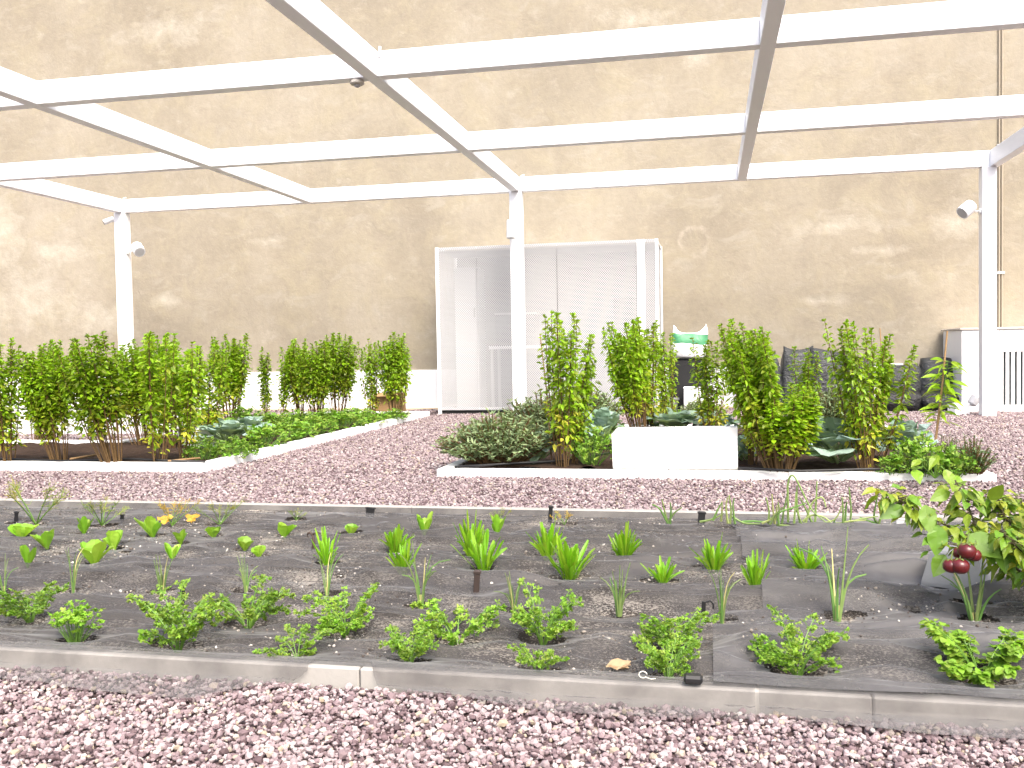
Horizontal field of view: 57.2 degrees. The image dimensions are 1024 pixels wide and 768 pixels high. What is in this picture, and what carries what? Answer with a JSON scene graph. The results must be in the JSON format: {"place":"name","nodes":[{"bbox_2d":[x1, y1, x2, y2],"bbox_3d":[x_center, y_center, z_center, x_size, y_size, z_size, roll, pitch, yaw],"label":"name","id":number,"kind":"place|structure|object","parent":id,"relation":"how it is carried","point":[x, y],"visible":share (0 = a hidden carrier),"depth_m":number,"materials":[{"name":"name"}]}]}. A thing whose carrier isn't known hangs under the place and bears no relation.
{"place":"outdoors","nodes":[
{"label":"outdoors","id":0,"kind":"place"},
{"bbox_2d":[0,413,412,461],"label":"soil","id":1,"kind":"structure","parent":0,"point":[31,450],"depth_m":8.01,"materials":[{"name":"brown soil"}]},
{"bbox_2d":[0,337,29,461],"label":"tall shrub","id":2,"kind":"object","parent":1,"relation":"on","point":[8,417],"visible":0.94,"depth_m":7.09,"materials":[{"name":"green plant"}]},
{"bbox_2d":[11,345,77,459],"bbox_3d":[-3.575,0.159,7.145,0.486,0.918,0.377,-1,2,10],"label":"tall shrub","id":3,"kind":"object","parent":1,"relation":"on","point":[41,396],"visible":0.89,"depth_m":7.08,"materials":[{"name":"green plant"}]},
{"bbox_2d":[53,331,133,462],"bbox_3d":[-3.066,0.119,6.929,0.474,0.995,0.511,-13,0,19],"label":"tall shrub","id":4,"kind":"object","parent":1,"relation":"in","point":[88,384],"visible":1,"depth_m":6.87,"materials":[{"name":"green plant"}]},
{"bbox_2d":[100,338,148,444],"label":"tall shrub","id":5,"kind":"object","parent":1,"relation":"on","point":[130,369],"visible":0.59,"depth_m":8.42,"materials":[{"name":"green plant"}]},
{"bbox_2d":[134,331,185,461],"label":"tall shrub","id":6,"kind":"object","parent":1,"relation":"on","point":[151,383],"visible":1,"depth_m":6.90,"materials":[{"name":"green plant"}]},
{"bbox_2d":[137,332,196,447],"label":"tall shrub","id":7,"kind":"object","parent":1,"relation":"on","point":[158,353],"visible":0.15,"depth_m":8.06,"materials":[{"name":"green plant"}]},
{"bbox_2d":[163,341,210,458],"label":"tall shrub","id":8,"kind":"object","parent":1,"relation":"on","point":[192,384],"visible":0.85,"depth_m":7.13,"materials":[{"name":"green plant"}]},
{"bbox_2d":[182,434,223,459],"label":"herb","id":9,"kind":"object","parent":1,"relation":"on","point":[208,445],"visible":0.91,"depth_m":7.16,"materials":[{"name":"green plant"}]},
{"bbox_2d":[186,343,232,426],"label":"tall shrub","id":10,"kind":"object","parent":1,"relation":"on","point":[212,417],"visible":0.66,"depth_m":8.45,"materials":[{"name":"green plant"}]},
{"bbox_2d":[194,418,252,442],"bbox_3d":[-2.519,0.409,8.207,0.498,0.237,0.551,0,2,22],"label":"cabbage","id":11,"kind":"object","parent":1,"relation":"on","point":[221,429],"visible":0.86,"depth_m":8.17,"materials":[{"name":"green plant"}]},
{"bbox_2d":[207,333,252,418],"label":"tall shrub","id":12,"kind":"object","parent":1,"relation":"on","point":[238,371],"visible":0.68,"depth_m":10.76,"materials":[{"name":"green plant"}]},
{"bbox_2d":[211,436,259,458],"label":"herb","id":13,"kind":"object","parent":1,"relation":"on","point":[244,446],"visible":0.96,"depth_m":7.25,"materials":[{"name":"green plant"}]},
{"bbox_2d":[233,421,291,448],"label":"herb","id":14,"kind":"object","parent":1,"relation":"on","point":[260,443],"visible":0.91,"depth_m":7.98,"materials":[{"name":"green plant"}]},
{"bbox_2d":[255,347,274,417],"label":"tall shrub","id":15,"kind":"object","parent":1,"relation":"on","point":[264,375],"visible":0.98,"depth_m":11.35,"materials":[{"name":"green plant"}]},
{"bbox_2d":[273,351,291,415],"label":"tall shrub","id":16,"kind":"object","parent":1,"relation":"on","point":[282,379],"visible":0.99,"depth_m":11.45,"materials":[{"name":"green plant"}]},
{"bbox_2d":[259,417,319,440],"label":"herb","id":17,"kind":"object","parent":1,"relation":"on","point":[294,436],"visible":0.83,"depth_m":8.57,"materials":[{"name":"green plant"}]},
{"bbox_2d":[275,338,309,417],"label":"tall shrub","id":18,"kind":"object","parent":1,"relation":"on","point":[292,349],"visible":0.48,"depth_m":11.53,"materials":[{"name":"green plant"}]},
{"bbox_2d":[292,341,333,415],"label":"tall shrub","id":19,"kind":"object","parent":1,"relation":"on","point":[316,373],"visible":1,"depth_m":10.94,"materials":[{"name":"green plant"}]},
{"bbox_2d":[317,333,357,411],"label":"tall shrub","id":20,"kind":"object","parent":1,"relation":"on","point":[342,378],"visible":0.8,"depth_m":11.42,"materials":[{"name":"green plant"}]},
{"bbox_2d":[315,409,368,429],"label":"herb","id":21,"kind":"object","parent":1,"relation":"on","point":[336,416],"visible":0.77,"depth_m":9.83,"materials":[{"name":"green plant"}]},
{"bbox_2d":[356,338,381,417],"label":"tall shrub","id":22,"kind":"object","parent":1,"relation":"on","point":[372,366],"visible":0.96,"depth_m":11.21,"materials":[{"name":"green plant"}]},
{"bbox_2d":[374,332,413,416],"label":"tall shrub","id":23,"kind":"object","parent":1,"relation":"on","point":[395,369],"visible":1,"depth_m":11.02,"materials":[{"name":"green plant"}]},
{"bbox_2d":[0,505,1023,697],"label":"soil","id":24,"kind":"structure","parent":0,"point":[598,602],"depth_m":3.18,"materials":[{"name":"grey soil"}]},
{"bbox_2d":[0,580,68,622],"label":"celery plant","id":25,"kind":"object","parent":24,"relation":"on","point":[40,597],"visible":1,"depth_m":2.89,"materials":[{"name":"green plant"}]},
{"bbox_2d":[4,475,70,524],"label":"feathery herb","id":26,"kind":"object","parent":24,"relation":"on","point":[17,487],"visible":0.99,"depth_m":4.64,"materials":[{"name":"green plant"}]},
{"bbox_2d":[47,599,105,644],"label":"parsley clump","id":27,"kind":"object","parent":24,"relation":"on","point":[77,617],"visible":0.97,"depth_m":2.69,"materials":[{"name":"green plant"}]},
{"bbox_2d":[79,539,113,563],"bbox_3d":[-1.644,0.667,3.717,0.126,0.106,0.106,-2,2,-18],"label":"lettuce","id":28,"kind":"object","parent":24,"relation":"on","point":[93,550],"visible":0.87,"depth_m":3.71,"materials":[{"name":"green plant"}]},
{"bbox_2d":[125,578,220,652],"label":"celery plant","id":29,"kind":"object","parent":24,"relation":"on","point":[162,616],"visible":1,"depth_m":2.61,"materials":[{"name":"green plant"}]},
{"bbox_2d":[201,574,295,627],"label":"celery plant","id":30,"kind":"object","parent":24,"relation":"on","point":[261,605],"visible":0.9,"depth_m":2.84,"materials":[{"name":"green plant"}]},
{"bbox_2d":[252,623,336,657],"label":"celery plant","id":31,"kind":"object","parent":24,"relation":"on","point":[304,629],"visible":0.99,"depth_m":2.54,"materials":[{"name":"green plant"}]},
{"bbox_2d":[311,526,340,564],"bbox_3d":[-0.722,0.631,3.647,0.114,0.152,0.133,-2,2,-14],"label":"leafy green","id":32,"kind":"object","parent":24,"relation":"on","point":[324,546],"visible":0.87,"depth_m":3.65,"materials":[{"name":"green plant"}]},
{"bbox_2d":[293,582,379,637],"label":"celery plant","id":33,"kind":"object","parent":24,"relation":"on","point":[356,616],"visible":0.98,"depth_m":2.72,"materials":[{"name":"green plant"}]},
{"bbox_2d":[379,621,438,661],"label":"celery plant","id":34,"kind":"object","parent":24,"relation":"on","point":[397,644],"visible":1,"depth_m":2.45,"materials":[{"name":"green plant"}]},
{"bbox_2d":[0,500,870,693],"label":"weed netting","id":35,"kind":"object","parent":24,"relation":"on","point":[594,644],"visible":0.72,"depth_m":3.33,"materials":[{"name":"grey fabric"}]},
{"bbox_2d":[409,598,506,645],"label":"celery plant","id":36,"kind":"object","parent":24,"relation":"on","point":[452,638],"visible":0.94,"depth_m":2.66,"materials":[{"name":"green plant"}]},
{"bbox_2d":[454,509,483,555],"bbox_3d":[-0.149,0.594,3.742,0.132,0.204,0.144,0,2,31],"label":"leafy green","id":37,"kind":"object","parent":24,"relation":"on","point":[466,534],"visible":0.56,"depth_m":3.72,"materials":[{"name":"green plant"}]},
{"bbox_2d":[452,529,506,570],"bbox_3d":[-0.109,0.625,3.519,0.174,0.152,0.204,0,2,29],"label":"leafy green","id":38,"kind":"object","parent":24,"relation":"on","point":[489,558],"visible":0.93,"depth_m":3.51,"materials":[{"name":"green plant"}]},
{"bbox_2d":[506,643,569,669],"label":"celery plant","id":39,"kind":"object","parent":24,"relation":"on","point":[525,658],"visible":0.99,"depth_m":2.36,"materials":[{"name":"green plant"}]},
{"bbox_2d":[526,516,566,559],"bbox_3d":[0.137,0.601,3.693,0.151,0.180,0.163,-2,2,-21],"label":"leafy green","id":40,"kind":"object","parent":24,"relation":"on","point":[545,540],"visible":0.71,"depth_m":3.67,"materials":[{"name":"green plant"}]},
{"bbox_2d":[509,577,583,644],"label":"celery plant","id":41,"kind":"object","parent":24,"relation":"on","point":[520,618],"visible":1,"depth_m":2.61,"materials":[{"name":"green plant"}]},
{"bbox_2d":[539,533,595,579],"bbox_3d":[0.208,0.618,3.370,0.184,0.166,0.201,0,2,33],"label":"leafy green","id":42,"kind":"object","parent":24,"relation":"on","point":[570,560],"visible":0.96,"depth_m":3.34,"materials":[{"name":"green plant"}]},
{"bbox_2d":[608,521,642,555],"bbox_3d":[0.441,0.607,3.647,0.128,0.160,0.140,-1,2,-3],"label":"leafy green","id":43,"kind":"object","parent":24,"relation":"on","point":[623,545],"visible":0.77,"depth_m":3.62,"materials":[{"name":"green plant"}]},
{"bbox_2d":[640,555,684,583],"bbox_3d":[0.528,0.650,3.273,0.135,0.090,0.115,-2,2,-24],"label":"leafy green","id":44,"kind":"object","parent":24,"relation":"on","point":[663,575],"visible":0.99,"depth_m":3.27,"materials":[{"name":"green plant"}]},
{"bbox_2d":[630,631,700,679],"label":"celery plant","id":45,"kind":"object","parent":24,"relation":"on","point":[661,658],"visible":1,"depth_m":2.31,"materials":[{"name":"green plant"}]},
{"bbox_2d":[637,607,720,653],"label":"celery plant","id":46,"kind":"object","parent":24,"relation":"on","point":[660,638],"visible":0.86,"depth_m":2.50,"materials":[{"name":"green plant"}]},
{"bbox_2d":[689,532,733,573],"bbox_3d":[0.732,0.614,3.430,0.150,0.147,0.162,-2,2,-19],"label":"leafy green","id":47,"kind":"object","parent":24,"relation":"on","point":[712,562],"visible":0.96,"depth_m":3.41,"materials":[{"name":"green plant"}]},
{"bbox_2d":[740,549,770,584],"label":"leafy green","id":48,"kind":"object","parent":24,"relation":"on","point":[755,572],"visible":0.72,"depth_m":3.15,"materials":[{"name":"green plant"}]},
{"bbox_2d":[747,604,849,675],"bbox_3d":[0.709,0.642,2.335,0.223,0.179,0.249,-3,3,-37],"label":"celery plant","id":49,"kind":"object","parent":24,"relation":"on","point":[776,655],"visible":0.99,"depth_m":2.32,"materials":[{"name":"green plant"}]},
{"bbox_2d":[785,542,826,568],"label":"leafy green","id":50,"kind":"object","parent":24,"relation":"on","point":[812,562],"visible":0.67,"depth_m":3.35,"materials":[{"name":"green plant"}]},
{"bbox_2d":[799,527,868,621],"bbox_3d":[0.940,0.565,2.793,0.125,0.298,0.194,-2,2,-30],"label":"spring onion","id":51,"kind":"object","parent":24,"relation":"on","point":[837,609],"visible":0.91,"depth_m":2.76,"materials":[{"name":"green plant"}]},
{"bbox_2d":[713,516,1023,698],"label":"weed netting","id":52,"kind":"object","parent":24,"relation":"on","point":[886,564],"visible":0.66,"depth_m":2.82,"materials":[{"name":"grey fabric"}]},
{"bbox_2d":[787,474,841,523],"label":"chive clump","id":53,"kind":"object","parent":52,"relation":"on","point":[804,520],"visible":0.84,"depth_m":4.15,"materials":[{"name":"green plant"}]},
{"bbox_2d":[921,545,990,587],"bbox_3d":[1.470,0.603,3.101,0.190,0.115,0.152,0,3,36],"label":"grey block","id":54,"kind":"object","parent":52,"relation":"on","point":[928,579],"depth_m":3.06,"materials":[{"name":"concrete"}]},
{"bbox_2d":[862,480,1023,605],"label":"fruiting bush","id":55,"kind":"object","parent":24,"relation":"on","point":[1003,548],"visible":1,"depth_m":2.74,"materials":[{"name":"green plant"}]},
{"bbox_2d":[941,559,1000,620],"bbox_3d":[1.347,0.606,2.763,0.128,0.192,0.176,-1,2,14],"label":"spring onion","id":56,"kind":"object","parent":24,"relation":"on","point":[976,615],"visible":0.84,"depth_m":2.73,"materials":[{"name":"green plant"}]},
{"bbox_2d":[919,617,1023,687],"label":"celery plant","id":57,"kind":"object","parent":24,"relation":"on","point":[952,646],"visible":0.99,"depth_m":2.21,"materials":[{"name":"green plant"}]},
{"bbox_2d":[0,407,1023,767],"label":"ground","id":58,"kind":"structure","parent":0,"point":[296,689],"depth_m":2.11,"materials":[{"name":"pink gravel"}]},
{"bbox_2d":[4,406,183,434],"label":"wall","id":59,"kind":"structure","parent":58,"relation":"on","point":[26,427],"depth_m":10.23,"materials":[{"name":"white paint"}]},
{"bbox_2d":[0,411,429,472],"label":"bed edging","id":60,"kind":"object","parent":58,"relation":"on","point":[216,463],"visible":0.41,"depth_m":7.04,"materials":[{"name":"white concrete"}]},
{"bbox_2d":[454,267,486,406],"bbox_3d":[-0.575,-0.606,12.993,0.340,1.980,0.380,-1,2,12],"label":"white cabinet","id":61,"kind":"object","parent":58,"relation":"on","point":[477,325],"visible":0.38,"depth_m":12.84,"materials":[{"name":"metal"}]},
{"bbox_2d":[0,0,1023,410],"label":"garden wall","id":62,"kind":"structure","parent":58,"relation":"on","point":[788,262],"depth_m":13.26,"materials":[{"name":"beige paint"}]},
{"bbox_2d":[997,30,1004,326],"bbox_3d":[6.137,-4.846,11.789,0.090,8.500,0.033,-1,2,12],"label":"wall conduit","id":63,"kind":"object","parent":62,"relation":"attached to","point":[1001,272],"depth_m":11.88,"materials":[{"name":"grey metal"}]},
{"bbox_2d":[0,0,1023,415],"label":"pergola","id":64,"kind":"object","parent":58,"relation":"on","point":[764,36],"visible":0.94,"depth_m":8.49,"materials":[{"name":"white paint"}]},
{"bbox_2d":[0,498,1023,727],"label":"bed edging","id":65,"kind":"object","parent":58,"relation":"on","point":[960,711],"visible":0.38,"depth_m":2.30,"materials":[{"name":"grey concrete"}]},
{"bbox_2d":[371,660,637,699],"bbox_3d":[0.064,0.726,2.228,0.996,0.040,0.169,-1,2,12],"label":"netting flap","id":66,"kind":"object","parent":65,"relation":"on","point":[424,676],"visible":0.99,"depth_m":2.32,"materials":[{"name":"grey fabric"}]},
{"bbox_2d":[822,691,1023,738],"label":"netting flap","id":67,"kind":"object","parent":65,"relation":"on","point":[889,716],"visible":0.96,"depth_m":2.06,"materials":[{"name":"grey fabric"}]},
{"bbox_2d":[435,238,663,413],"bbox_3d":[0.530,-0.726,12.590,2.910,2.210,1.004,-1,2,12],"label":"perforated enclosure","id":68,"kind":"object","parent":58,"relation":"on","point":[547,286],"visible":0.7,"depth_m":12.23,"materials":[{"name":"white metal"}]},
{"bbox_2d":[568,265,636,385],"bbox_3d":[1.266,-0.594,12.586,0.950,1.920,0.520,-1,2,12],"label":"machine unit","id":69,"kind":"object","parent":68,"relation":"on","point":[603,299],"visible":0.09,"depth_m":12.34,"materials":[{"name":"grey metal"}]},
{"bbox_2d":[669,357,706,410],"bbox_3d":[2.283,0.008,12.171,0.510,0.711,0.370,-1,2,12],"label":"black crate","id":70,"kind":"object","parent":58,"relation":"on","point":[684,367],"visible":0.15,"depth_m":12.01,"materials":[{"name":"plastic"}]},
{"bbox_2d":[671,325,707,357],"bbox_3d":[2.273,-0.565,12.018,0.478,0.439,0.203,2,6,12],"label":"plastic bag","id":71,"kind":"object","parent":70,"relation":"on","point":[684,342],"visible":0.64,"depth_m":11.94,"materials":[{"name":"white plastic"}]},
{"bbox_2d":[437,424,996,483],"bbox_3d":[1.564,0.536,7.721,3.460,0.108,3.660,-1,2,12],"label":"bed edging","id":72,"kind":"object","parent":58,"relation":"on","point":[707,475],"visible":0.31,"depth_m":5.96,"materials":[{"name":"white concrete"}]},
{"bbox_2d":[738,467,942,471],"bbox_3d":[2.010,0.525,5.727,1.232,0.017,0.141,-1,2,12],"label":"irrigation hose","id":73,"kind":"object","parent":72,"relation":"on","point":[806,470],"visible":0.89,"depth_m":5.74,"materials":[{"name":"black plastic"}]},
{"bbox_2d":[780,346,813,403],"bbox_3d":[3.682,-0.084,12.162,0.422,0.848,0.284,3,-2,12],"label":"plastic bag","id":74,"kind":"object","parent":58,"relation":"on","point":[786,361],"visible":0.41,"depth_m":12.08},
{"bbox_2d":[810,348,844,400],"bbox_3d":[4.050,-0.067,12.054,0.447,0.808,0.283,-2,-2,12],"label":"plastic bag","id":75,"kind":"object","parent":58,"relation":"on","point":[824,365],"visible":0.23,"depth_m":11.95,"materials":[{"name":"grey plastic"}]},
{"bbox_2d":[881,389,921,410],"bbox_3d":[4.781,0.206,11.579,0.528,0.270,0.407,-1,2,12],"label":"plastic bag","id":76,"kind":"object","parent":58,"relation":"on","point":[915,400],"visible":0.46,"depth_m":11.41,"materials":[{"name":"grey plastic"}]},
{"bbox_2d":[911,446,964,484],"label":"trailing plant","id":77,"kind":"object","parent":58,"relation":"on","point":[948,475],"visible":0.97,"depth_m":5.39,"materials":[{"name":"green plant"}]},
{"bbox_2d":[920,391,958,410],"bbox_3d":[5.211,0.207,11.487,0.502,0.258,0.404,-1,2,12],"label":"plastic bag","id":78,"kind":"object","parent":58,"relation":"on","point":[925,401],"visible":0.38,"depth_m":11.35,"materials":[{"name":"grey plastic"}]},
{"bbox_2d":[919,357,952,391],"bbox_3d":[5.256,-0.092,11.673,0.406,0.490,0.285,5,-8,12],"label":"plastic bag","id":79,"kind":"object","parent":78,"relation":"on","point":[925,364],"visible":0.56,"depth_m":11.58,"materials":[{"name":"grey plastic"}]},
{"bbox_2d":[918,357,968,427],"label":"staked plant","id":80,"kind":"object","parent":58,"relation":"on","point":[935,387],"visible":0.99,"depth_m":7.63,"materials":[{"name":"green plant"}]},
{"bbox_2d":[941,327,1023,411],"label":"louvred enclosure","id":81,"kind":"object","parent":58,"relation":"on","point":[963,347],"visible":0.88,"depth_m":11.15,"materials":[{"name":"white metal"}]},
{"bbox_2d":[463,425,964,471],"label":"soil","id":82,"kind":"structure","parent":0,"point":[805,461],"depth_m":6.42,"materials":[{"name":"brown soil"}]},
{"bbox_2d":[431,408,559,466],"bbox_3d":[-0.121,0.370,6.590,0.845,0.410,0.871,-3,3,-41],"label":"grey herb","id":83,"kind":"object","parent":82,"relation":"on","point":[482,442],"visible":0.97,"depth_m":6.45,"materials":[{"name":"green plant"}]},
{"bbox_2d":[491,384,593,440],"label":"grey herb","id":84,"kind":"object","parent":82,"relation":"on","point":[536,412],"visible":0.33,"depth_m":8.11,"materials":[{"name":"green plant"}]},
{"bbox_2d":[536,310,588,466],"bbox_3d":[0.342,0.032,6.371,0.288,1.071,0.433,-2,2,-26],"label":"tall shrub","id":85,"kind":"object","parent":82,"relation":"on","point":[557,408],"visible":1,"depth_m":6.33,"materials":[{"name":"green plant"}]},
{"bbox_2d":[568,334,601,463],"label":"tall shrub","id":86,"kind":"object","parent":82,"relation":"on","point":[587,386],"visible":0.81,"depth_m":6.46,"materials":[{"name":"green plant"}]},
{"bbox_2d":[564,420,611,465],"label":"herb","id":87,"kind":"object","parent":82,"relation":"on","point":[595,440],"visible":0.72,"depth_m":6.45,"materials":[{"name":"green plant"}]},
{"bbox_2d":[585,406,623,440],"bbox_3d":[0.714,0.331,7.498,0.493,0.308,0.424,-3,3,-41],"label":"cabbage","id":88,"kind":"object","parent":82,"relation":"on","point":[605,418],"visible":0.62,"depth_m":7.43,"materials":[{"name":"green plant"}]},
{"bbox_2d":[600,317,652,426],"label":"tall shrub","id":89,"kind":"object","parent":82,"relation":"on","point":[629,380],"visible":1,"depth_m":8.02,"materials":[{"name":"green plant"}]},
{"bbox_2d":[626,316,666,426],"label":"tall shrub","id":90,"kind":"object","parent":82,"relation":"on","point":[651,354],"visible":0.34,"depth_m":8.40,"materials":[{"name":"green plant"}]},
{"bbox_2d":[652,332,678,413],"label":"tall shrub","id":91,"kind":"object","parent":82,"relation":"on","point":[665,394],"visible":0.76,"depth_m":9.21,"materials":[{"name":"green plant"}]},
{"bbox_2d":[635,407,710,426],"bbox_3d":[1.431,0.328,8.402,0.675,0.242,0.610,-1,2,-6],"label":"cabbage","id":92,"kind":"object","parent":82,"relation":"on","point":[671,418],"visible":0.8,"depth_m":8.29,"materials":[{"name":"green plant"}]},
{"bbox_2d":[612,426,737,469],"bbox_3d":[1.058,0.413,6.125,0.802,0.272,0.120,-1,2,12],"label":"white block","id":93,"kind":"object","parent":82,"relation":"on","point":[702,447],"depth_m":6.06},
{"bbox_2d":[689,337,729,425],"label":"tall shrub","id":94,"kind":"object","parent":82,"relation":"on","point":[711,406],"visible":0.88,"depth_m":7.95,"materials":[{"name":"green plant"}]},
{"bbox_2d":[717,318,784,471],"bbox_3d":[1.518,0.075,5.948,0.428,0.994,0.384,-1,2,3],"label":"tall shrub","id":95,"kind":"object","parent":82,"relation":"in","point":[748,372],"visible":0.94,"depth_m":5.90,"materials":[{"name":"green plant"}]},
{"bbox_2d":[744,380,823,471],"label":"shrub","id":96,"kind":"object","parent":82,"relation":"in","point":[799,424],"visible":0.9,"depth_m":5.79,"materials":[{"name":"green plant"}]},
{"bbox_2d":[787,346,822,415],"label":"tall shrub","id":97,"kind":"object","parent":82,"relation":"on","point":[806,365],"visible":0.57,"depth_m":7.40,"materials":[{"name":"green plant"}]},
{"bbox_2d":[813,380,868,423],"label":"grey herb","id":98,"kind":"object","parent":82,"relation":"on","point":[828,403],"visible":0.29,"depth_m":8.37,"materials":[{"name":"green plant"}]},
{"bbox_2d":[792,417,893,463],"bbox_3d":[2.093,0.363,6.007,0.629,0.307,0.696,0,2,15],"label":"cabbage","id":99,"kind":"object","parent":82,"relation":"on","point":[831,437],"visible":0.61,"depth_m":5.95,"materials":[{"name":"green plant"}]},
{"bbox_2d":[821,318,883,471],"bbox_3d":[2.125,0.073,5.827,0.284,0.972,0.343,-2,2,-32],"label":"tall shrub","id":100,"kind":"object","parent":82,"relation":"in","point":[859,421],"visible":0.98,"depth_m":5.79,"materials":[{"name":"green plant"}]},
{"bbox_2d":[853,334,918,471],"bbox_3d":[2.331,0.117,5.895,0.339,0.873,0.401,7,3,-9],"label":"tall shrub","id":101,"kind":"object","parent":82,"relation":"on","point":[887,370],"visible":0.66,"depth_m":5.84,"materials":[{"name":"green plant"}]},
{"bbox_2d":[876,419,938,457],"bbox_3d":[2.644,0.363,6.306,0.432,0.271,0.502,0,2,26],"label":"cabbage","id":102,"kind":"object","parent":82,"relation":"on","point":[911,430],"visible":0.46,"depth_m":6.22,"materials":[{"name":"green plant"}]},
{"bbox_2d":[889,430,967,476],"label":"herb","id":103,"kind":"object","parent":82,"relation":"in","point":[914,448],"visible":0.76,"depth_m":5.65,"materials":[{"name":"green plant"}]},
{"bbox_2d":[926,446,980,476],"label":"herb","id":104,"kind":"object","parent":82,"relation":"in","point":[943,461],"visible":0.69,"depth_m":5.54,"materials":[{"name":"green plant"}]},
{"bbox_2d":[944,434,999,475],"bbox_3d":[2.772,0.428,5.673,0.340,0.253,0.347,0,2,32],"label":"rosemary","id":105,"kind":"object","parent":82,"relation":"in","point":[977,455],"visible":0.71,"depth_m":5.60,"materials":[{"name":"green plant"}]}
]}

